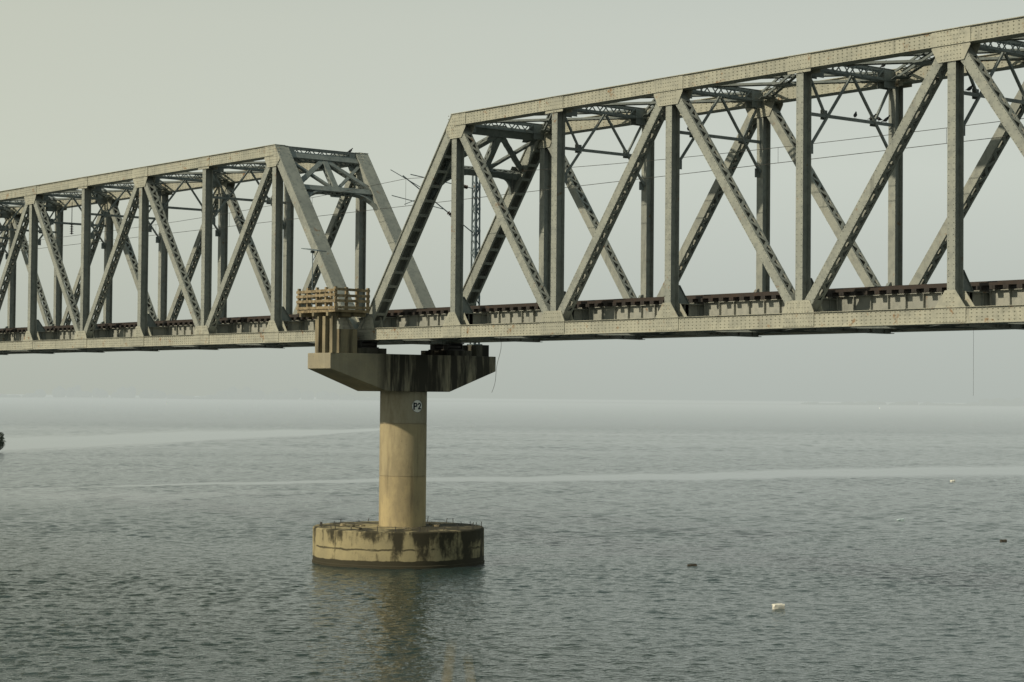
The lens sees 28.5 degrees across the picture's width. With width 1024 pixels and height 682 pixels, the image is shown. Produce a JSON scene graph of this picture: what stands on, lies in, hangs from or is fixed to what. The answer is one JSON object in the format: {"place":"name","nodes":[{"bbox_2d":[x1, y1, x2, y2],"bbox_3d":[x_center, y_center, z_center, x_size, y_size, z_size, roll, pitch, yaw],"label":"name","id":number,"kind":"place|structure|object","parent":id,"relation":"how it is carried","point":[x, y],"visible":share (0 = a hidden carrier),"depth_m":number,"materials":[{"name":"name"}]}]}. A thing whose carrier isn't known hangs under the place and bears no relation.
{"place":"outdoors","nodes":[
{"label":"outdoors","id":0,"kind":"place"},
{"bbox_2d":[445,642,471,681],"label":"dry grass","id":1,"kind":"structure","parent":0,"point":[448,671],"depth_m":2.99,"materials":[{"name":"plant"}]},
{"bbox_2d":[0,394,1023,681],"bbox_3d":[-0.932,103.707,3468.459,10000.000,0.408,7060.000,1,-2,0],"label":"water","id":2,"kind":"structure","parent":0,"point":[156,540],"depth_m":119.48,"materials":[{"name":"grey liquid"}]},
{"bbox_2d":[0,432,5,449],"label":"bush","id":3,"kind":"object","parent":2,"relation":"in","point":[2,438],"visible":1,"depth_m":289.94,"materials":[{"name":"green plant"}]},
{"bbox_2d":[308,329,495,569],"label":"bridge pier","id":4,"kind":"structure","parent":2,"relation":"in","point":[402,533],"depth_m":105.00,"materials":[{"name":"concrete"}]},
{"bbox_2d":[0,144,437,354],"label":"truss span","id":5,"kind":"object","parent":4,"relation":"on","point":[288,166],"visible":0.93,"depth_m":122.69,"materials":[{"name":"paint"}]},
{"bbox_2d":[296,286,369,352],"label":"refuge platform","id":6,"kind":"structure","parent":4,"relation":"on","point":[325,316],"depth_m":103.01,"materials":[{"name":"beige concrete"}]},
{"bbox_2d":[301,248,326,305],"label":"lamp pole","id":7,"kind":"object","parent":6,"relation":"on","point":[313,251],"visible":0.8,"depth_m":105.00,"materials":[{"name":"paint"}]},
{"bbox_2d":[390,169,481,344],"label":"overhead line mast","id":8,"kind":"object","parent":4,"relation":"on","point":[476,186],"visible":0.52,"depth_m":109.55,"materials":[{"name":"paint"}]},
{"bbox_2d":[0,118,1023,252],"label":"overhead line","id":9,"kind":"object","parent":8,"relation":"hanging from","point":[581,185],"visible":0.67,"depth_m":94.46,"materials":[{"name":"metal"}]},
{"bbox_2d":[357,16,1023,343],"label":"truss span","id":10,"kind":"object","parent":4,"relation":"on","point":[805,306],"visible":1,"depth_m":86.73,"materials":[{"name":"paint"}]},
{"bbox_2d":[0,279,1023,333],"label":"railway track","id":11,"kind":"structure","parent":10,"relation":"on","point":[984,286],"depth_m":90.48,"materials":[{"name":"grey metal"}]},
{"bbox_2d":[973,328,973,378],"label":"loose wire","id":12,"kind":"object","parent":10,"relation":"hanging from","point":[973,353],"visible":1,"depth_m":75.44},
{"bbox_2d":[772,603,784,608],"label":"foam block","id":13,"kind":"object","parent":2,"relation":"on","point":[777,605],"depth_m":84.09,"materials":[{"name":"white plastic"}]},
{"bbox_2d":[0,397,1023,406],"bbox_3d":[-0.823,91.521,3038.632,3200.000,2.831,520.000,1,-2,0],"label":"shore","id":14,"kind":"structure","parent":0,"point":[518,401],"depth_m":2796.24,"materials":[{"name":"grey"}]}
]}

